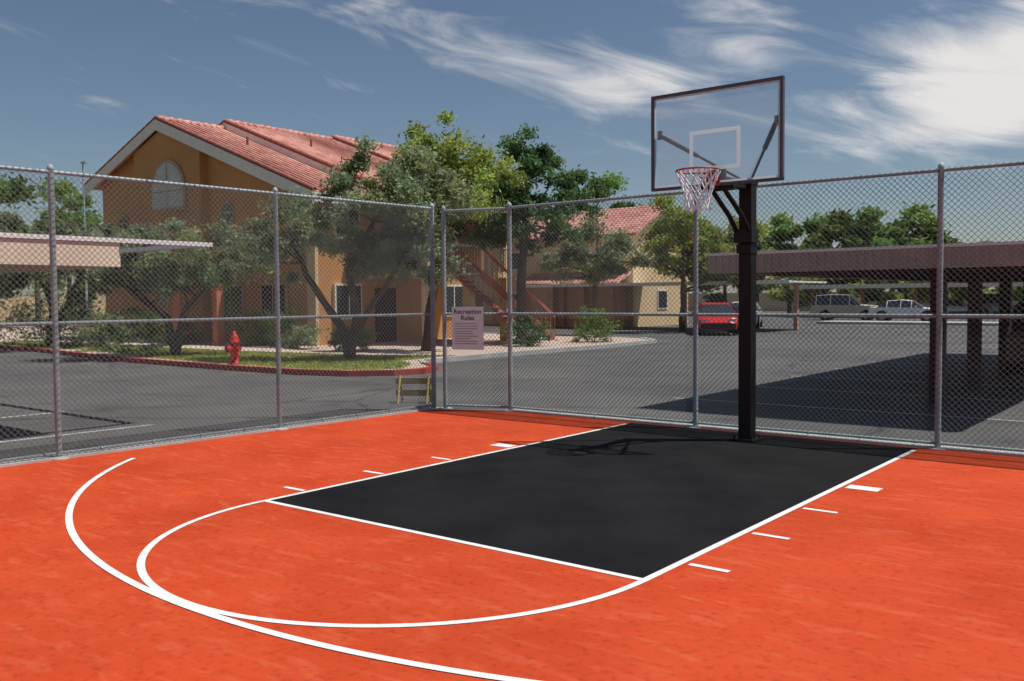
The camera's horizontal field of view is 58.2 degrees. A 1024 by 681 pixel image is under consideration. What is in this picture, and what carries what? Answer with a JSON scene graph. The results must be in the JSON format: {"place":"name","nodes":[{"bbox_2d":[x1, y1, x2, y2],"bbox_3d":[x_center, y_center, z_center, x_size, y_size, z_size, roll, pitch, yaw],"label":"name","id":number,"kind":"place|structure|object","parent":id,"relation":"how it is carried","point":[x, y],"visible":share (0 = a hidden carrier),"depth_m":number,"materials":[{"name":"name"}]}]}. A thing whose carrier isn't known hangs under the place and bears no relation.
{"place":"outdoors","nodes":[
{"label":"outdoors","id":0,"kind":"place"},
{"bbox_2d":[2,343,440,369],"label":"lawn","id":1,"kind":"structure","parent":0,"point":[274,360],"depth_m":24.03,"materials":[{"name":"green plant"}]},
{"bbox_2d":[0,285,71,345],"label":"shrub","id":2,"kind":"object","parent":1,"relation":"on","point":[5,309],"visible":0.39,"depth_m":35.46,"materials":[{"name":"green plant"}]},
{"bbox_2d":[6,293,107,347],"bbox_3d":[-16.419,-0.715,33.307,3.440,2.367,3.223,-2,3,-34],"label":"shrub","id":3,"kind":"object","parent":1,"relation":"on","point":[33,320],"visible":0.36,"depth_m":32.98,"materials":[{"name":"green plant"}]},
{"bbox_2d":[39,298,109,348],"bbox_3d":[-15.202,-0.452,32.207,2.713,2.080,2.500,2,3,38],"label":"shrub","id":4,"kind":"object","parent":1,"relation":"on","point":[72,343],"visible":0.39,"depth_m":32.09,"materials":[{"name":"green plant"}]},
{"bbox_2d":[69,306,143,350],"bbox_3d":[-13.254,-0.242,30.004,2.179,1.836,2.091,2,3,38],"label":"shrub","id":5,"kind":"object","parent":1,"relation":"on","point":[85,331],"visible":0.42,"depth_m":29.85,"materials":[{"name":"green plant"}]},
{"bbox_2d":[88,306,184,354],"bbox_3d":[-11.559,-0.151,28.504,2.568,1.909,2.896,2,3,38],"label":"shrub","id":6,"kind":"object","parent":1,"relation":"on","point":[136,327],"visible":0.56,"depth_m":28.31,"materials":[{"name":"green plant"}]},
{"bbox_2d":[64,212,280,354],"bbox_3d":[-9.879,-1.657,27.015,6.319,4.261,3.364,0,3,6],"label":"olive tree","id":7,"kind":"object","parent":1,"relation":"on","point":[151,234],"visible":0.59,"depth_m":26.63,"materials":[{"name":"green plant"}]},
{"bbox_2d":[224,331,241,364],"bbox_3d":[-7.013,0.186,23.131,0.422,0.836,0.385,2,3,38],"label":"fire hydrant","id":8,"kind":"object","parent":1,"relation":"on","point":[234,347],"visible":0.74,"depth_m":23.07,"materials":[{"name":"red metal"}]},
{"bbox_2d":[226,134,483,358],"bbox_3d":[-4.048,-2.439,24.470,6.608,6.009,3.296,0,3,1],"label":"olive tree","id":9,"kind":"object","parent":1,"relation":"on","point":[404,179],"visible":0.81,"depth_m":24.20,"materials":[{"name":"green plant"}]},
{"bbox_2d":[17,339,454,355],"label":"sidewalk","id":10,"kind":"structure","parent":0,"point":[221,347],"depth_m":29.68,"materials":[{"name":"concrete"}]},
{"bbox_2d":[0,325,648,369],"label":"landscape gravel","id":11,"kind":"structure","parent":0,"point":[439,346],"depth_m":31.56,"materials":[{"name":"beige gravel"}]},
{"bbox_2d":[0,204,165,346],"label":"olive tree","id":12,"kind":"object","parent":11,"relation":"on","point":[46,286],"visible":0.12,"depth_m":33.03,"materials":[{"name":"green plant"}]},
{"bbox_2d":[168,265,224,345],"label":"patio columns","id":13,"kind":"structure","parent":11,"relation":"on","point":[174,307],"depth_m":32.93,"materials":[{"name":"orange paint"}]},
{"bbox_2d":[260,306,299,346],"bbox_3d":[-8.021,-0.271,31.701,1.697,1.831,1.507,2,3,38],"label":"shrub","id":14,"kind":"object","parent":11,"relation":"on","point":[284,326],"visible":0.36,"depth_m":31.37,"materials":[{"name":"green plant"}]},
{"bbox_2d":[280,321,327,349],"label":"shrub","id":15,"kind":"object","parent":11,"relation":"on","point":[301,329],"visible":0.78,"depth_m":30.00,"materials":[{"name":"green plant"}]},
{"bbox_2d":[386,109,528,350],"bbox_3d":[-1.860,-3.334,28.263,4.676,7.375,3.467,0,3,19],"label":"mesquite tree","id":16,"kind":"object","parent":11,"relation":"on","point":[478,163],"visible":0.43,"depth_m":27.74,"materials":[{"name":"green plant"}]},
{"bbox_2d":[497,311,557,346],"bbox_3d":[0.633,-0.233,31.000,1.751,1.511,1.882,-2,3,-32],"label":"shrub","id":17,"kind":"object","parent":11,"relation":"on","point":[523,323],"visible":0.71,"depth_m":30.88,"materials":[{"name":"green plant"}]},
{"bbox_2d":[447,123,610,338],"bbox_3d":[0.415,-3.805,32.871,5.103,7.824,5.360,2,3,38],"label":"ash tree","id":18,"kind":"object","parent":11,"relation":"on","point":[533,162],"visible":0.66,"depth_m":32.23,"materials":[{"name":"green plant"}]},
{"bbox_2d":[568,306,622,342],"bbox_3d":[2.966,-0.494,33.438,2.034,1.702,1.957,-2,3,-29],"label":"shrub","id":19,"kind":"object","parent":11,"relation":"on","point":[602,327],"visible":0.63,"depth_m":33.46,"materials":[{"name":"green plant"}]},
{"bbox_2d":[535,216,656,334],"bbox_3d":[3.671,-2.724,39.914,4.667,5.191,3.948,2,3,38],"label":"shade tree","id":20,"kind":"object","parent":11,"relation":"on","point":[604,255],"visible":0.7,"depth_m":39.36,"materials":[{"name":"green plant"}]},
{"bbox_2d":[0,409,1023,680],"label":"basketball court","id":21,"kind":"object","parent":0,"point":[912,569],"visible":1,"depth_m":5.47,"materials":[{"name":"orange paint"}]},
{"bbox_2d":[440,205,507,409],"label":"chain link gate","id":22,"kind":"structure","parent":21,"relation":"on","point":[444,301],"depth_m":13.93,"materials":[{"name":"metal"}]},
{"bbox_2d":[452,307,483,349],"bbox_3d":[-0.671,-0.186,13.928,0.510,0.650,0.009,0,3,19],"label":"rules sign","id":23,"kind":"object","parent":22,"relation":"attached to","point":[467,328],"visible":1,"depth_m":13.93,"materials":[{"name":"metal"}]},
{"bbox_2d":[65,424,915,680],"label":"court line markings","id":24,"kind":"object","parent":21,"relation":"on","point":[155,589],"visible":1,"depth_m":5.64,"materials":[{"name":"white paint"}]},
{"bbox_2d":[0,407,1023,467],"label":"concrete curb","id":25,"kind":"structure","parent":21,"relation":"on","point":[254,431],"depth_m":11.08,"materials":[{"name":"grey concrete"}]},
{"bbox_2d":[0,164,439,463],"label":"chain link fence","id":26,"kind":"object","parent":25,"relation":"on","point":[50,172],"visible":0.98,"depth_m":11.16,"materials":[{"name":"metal"}]},
{"bbox_2d":[503,161,1023,453],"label":"chain link fence","id":27,"kind":"object","parent":25,"relation":"on","point":[939,316],"visible":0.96,"depth_m":11.07,"materials":[{"name":"metal"}]},
{"bbox_2d":[270,423,917,577],"bbox_3d":[1.202,1.270,8.960,3.660,0.001,5.960,2,3,38],"label":"court key paint","id":28,"kind":"object","parent":21,"relation":"on","point":[638,500],"visible":1,"depth_m":8.00,"materials":[{"name":"black paint"}]},
{"bbox_2d":[651,75,784,442],"bbox_3d":[2.373,-0.792,10.258,1.340,4.005,1.258,-1,3,-10],"label":"basketball hoop","id":29,"kind":"object","parent":21,"relation":"on","point":[746,236],"visible":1,"depth_m":10.60,"materials":[{"name":"metal"}]},
{"bbox_2d":[0,311,1023,461],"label":"parking lot asphalt","id":30,"kind":"structure","parent":0,"point":[822,355],"depth_m":17.29,"materials":[{"name":"grey asphalt"}]},
{"bbox_2d":[0,171,102,326],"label":"distant tree row","id":31,"kind":"object","parent":30,"relation":"on","point":[42,195],"visible":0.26,"depth_m":60.86,"materials":[{"name":"green plant"}]},
{"bbox_2d":[80,161,87,310],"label":"street lamp","id":32,"kind":"object","parent":30,"relation":"on","point":[86,286],"visible":0.55,"depth_m":56.24,"materials":[{"name":"metal"}]},
{"bbox_2d":[0,232,212,272],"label":"carport","id":33,"kind":"object","parent":30,"relation":"on","point":[100,250],"visible":0.68,"depth_m":11.31,"materials":[{"name":"white metal"}]},
{"bbox_2d":[161,322,211,343],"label":"shrub","id":34,"kind":"object","parent":30,"relation":"on","point":[185,339],"visible":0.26,"depth_m":35.12,"materials":[{"name":"green plant"}]},
{"bbox_2d":[221,308,274,345],"bbox_3d":[-9.078,-0.355,32.672,1.798,1.613,1.650,0,3,18],"label":"shrub","id":35,"kind":"object","parent":30,"relation":"on","point":[256,324],"visible":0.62,"depth_m":32.45,"materials":[{"name":"green plant"}]},
{"bbox_2d":[102,132,461,344],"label":"walls","id":36,"kind":"structure","parent":30,"relation":"on","point":[153,152],"depth_m":36.05,"materials":[{"name":"orange paint"}]},
{"bbox_2d":[84,119,371,204],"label":"roof fascia","id":37,"kind":"structure","parent":36,"relation":"attached to","point":[267,176],"depth_m":35.39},
{"bbox_2d":[84,115,380,197],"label":"roof","id":38,"kind":"structure","parent":36,"relation":"on","point":[270,160],"depth_m":35.99,"materials":[{"name":"tile"}]},
{"bbox_2d":[99,119,393,229],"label":"roof","id":39,"kind":"structure","parent":36,"relation":"on","point":[328,151],"depth_m":39.84,"materials":[{"name":"tile"}]},
{"bbox_2d":[99,123,390,236],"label":"roof fascia","id":40,"kind":"structure","parent":39,"relation":"attached to","point":[280,150],"depth_m":37.59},
{"bbox_2d":[178,202,319,345],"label":"stucco bands","id":41,"kind":"object","parent":36,"relation":"attached to","point":[311,266],"visible":0.09,"depth_m":32.36,"materials":[{"name":"paint"}]},
{"bbox_2d":[118,160,462,341],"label":"windows and doors","id":42,"kind":"structure","parent":36,"relation":"attached to","point":[169,170],"depth_m":35.25,"materials":[{"name":"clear glass"}]},
{"bbox_2d":[331,135,461,172],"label":"roof","id":43,"kind":"structure","parent":36,"relation":"on","point":[385,152],"depth_m":44.57,"materials":[{"name":"tile"}]},
{"bbox_2d":[333,139,469,180],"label":"roof fascia","id":44,"kind":"structure","parent":36,"relation":"attached to","point":[382,158],"depth_m":43.72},
{"bbox_2d":[0,333,656,376],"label":"kerb","id":45,"kind":"structure","parent":30,"relation":"on","point":[226,366],"depth_m":24.74,"materials":[{"name":"red paint"}]},
{"bbox_2d":[326,324,379,351],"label":"shrub","id":46,"kind":"object","parent":30,"relation":"on","point":[358,346],"visible":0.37,"depth_m":28.54,"materials":[{"name":"green plant"}]},
{"bbox_2d":[396,375,431,403],"bbox_3d":[-1.606,0.802,15.152,0.620,0.455,0.413,0,3,7],"label":"wooden barricade","id":47,"kind":"object","parent":30,"relation":"on","point":[407,391],"visible":0.79,"depth_m":15.12,"materials":[{"name":"yellow wood"}]},
{"bbox_2d":[358,201,554,340],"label":"staircase","id":48,"kind":"structure","parent":30,"relation":"on","point":[481,271],"depth_m":33.79,"materials":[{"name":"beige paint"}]},
{"bbox_2d":[0,290,1018,322],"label":"perimeter wall","id":49,"kind":"structure","parent":30,"relation":"on","point":[768,304],"depth_m":94.88,"materials":[{"name":"beige paint"}]},
{"bbox_2d":[0,317,1023,442],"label":"parking stripes","id":50,"kind":"object","parent":30,"relation":"on","point":[674,397],"visible":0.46,"depth_m":14.30,"materials":[{"name":"paint"}]},
{"bbox_2d":[526,286,617,327],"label":"porch columns","id":51,"kind":"structure","parent":30,"relation":"on","point":[583,296],"depth_m":53.68,"materials":[{"name":"beige paint"}]},
{"bbox_2d":[551,170,641,210],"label":"shade tree","id":52,"kind":"object","parent":30,"relation":"on","point":[616,182],"visible":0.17,"depth_m":72.71,"materials":[{"name":"green plant"}]},
{"bbox_2d":[526,280,826,330],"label":"carport","id":53,"kind":"object","parent":30,"relation":"on","point":[795,308],"visible":0.51,"depth_m":48.90,"materials":[{"name":"brown metal"}]},
{"bbox_2d":[633,191,776,331],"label":"shade tree","id":54,"kind":"object","parent":30,"relation":"on","point":[711,241],"visible":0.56,"depth_m":44.73,"materials":[{"name":"green plant"}]},
{"bbox_2d":[698,303,738,334],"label":"parked car","id":55,"kind":"object","parent":30,"relation":"on","point":[718,324],"visible":0.53,"depth_m":40.56,"materials":[{"name":"red paint"}]},
{"bbox_2d":[731,302,762,328],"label":"parked car","id":56,"kind":"object","parent":30,"relation":"on","point":[759,325],"visible":0.24,"depth_m":50.33,"materials":[{"name":"silver metal"}]},
{"bbox_2d":[688,201,991,312],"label":"distant tree row","id":57,"kind":"object","parent":30,"relation":"on","point":[851,231],"visible":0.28,"depth_m":83.53,"materials":[{"name":"green plant"}]},
{"bbox_2d":[810,294,877,319],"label":"parked suv","id":58,"kind":"object","parent":30,"relation":"on","point":[836,302],"visible":0.57,"depth_m":65.50,"materials":[{"name":"beige paint"}]},
{"bbox_2d":[706,241,1023,404],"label":"carport","id":59,"kind":"object","parent":30,"relation":"on","point":[865,260],"visible":0.77,"depth_m":13.85,"materials":[{"name":"brown metal"}]},
{"bbox_2d":[762,276,1016,312],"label":"hedge row","id":60,"kind":"object","parent":30,"relation":"on","point":[884,298],"visible":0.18,"depth_m":76.35,"materials":[{"name":"green plant"}]},
{"bbox_2d":[868,300,929,320],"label":"parked car","id":61,"kind":"object","parent":30,"relation":"on","point":[902,305],"visible":0.44,"depth_m":59.90,"materials":[{"name":"white paint"}]},
{"bbox_2d":[790,282,1022,303],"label":"carport","id":62,"kind":"object","parent":30,"relation":"on","point":[910,285],"visible":0.41,"depth_m":70.55,"materials":[{"name":"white metal"}]},
{"bbox_2d":[816,320,998,325],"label":"parking island","id":63,"kind":"structure","parent":30,"relation":"on","point":[906,322],"depth_m":54.60,"materials":[{"name":"concrete"}]},
{"bbox_2d":[947,299,966,313],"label":"parked car","id":64,"kind":"object","parent":30,"relation":"on","point":[956,308],"visible":0.26,"depth_m":68.50,"materials":[{"name":"white paint"}]},
{"bbox_2d":[982,293,1014,313],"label":"parked suv","id":65,"kind":"object","parent":30,"relation":"on","point":[988,303],"visible":0.3,"depth_m":68.04,"materials":[{"name":"grey paint"}]},
{"bbox_2d":[1004,298,1023,374],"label":"parked suv","id":66,"kind":"object","parent":30,"relation":"on","point":[1015,349],"visible":0.87,"depth_m":16.23,"materials":[{"name":"black paint"}]},
{"bbox_2d":[1012,286,1022,301],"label":"distant tree row","id":67,"kind":"object","parent":30,"relation":"on","point":[1017,293],"visible":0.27,"depth_m":83.23,"materials":[{"name":"green plant"}]},
{"bbox_2d":[0,0,1023,296],"label":"sky","id":68,"kind":"structure","parent":0,"point":[872,86],"materials":[{"name":"blue"}]},
{"bbox_2d":[475,211,687,326],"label":"building","id":69,"kind":"structure","parent":0,"point":[641,295],"depth_m":55.29,"materials":[{"name":"beige paint"}]},
{"bbox_2d":[475,248,666,310],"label":"windows","id":70,"kind":"structure","parent":69,"relation":"attached to","point":[477,304],"depth_m":58.48,"materials":[{"name":"black glass"}]},
{"bbox_2d":[513,205,692,286],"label":"roof","id":71,"kind":"structure","parent":69,"relation":"on","point":[634,223],"depth_m":55.66,"materials":[{"name":"tile"}]}
]}

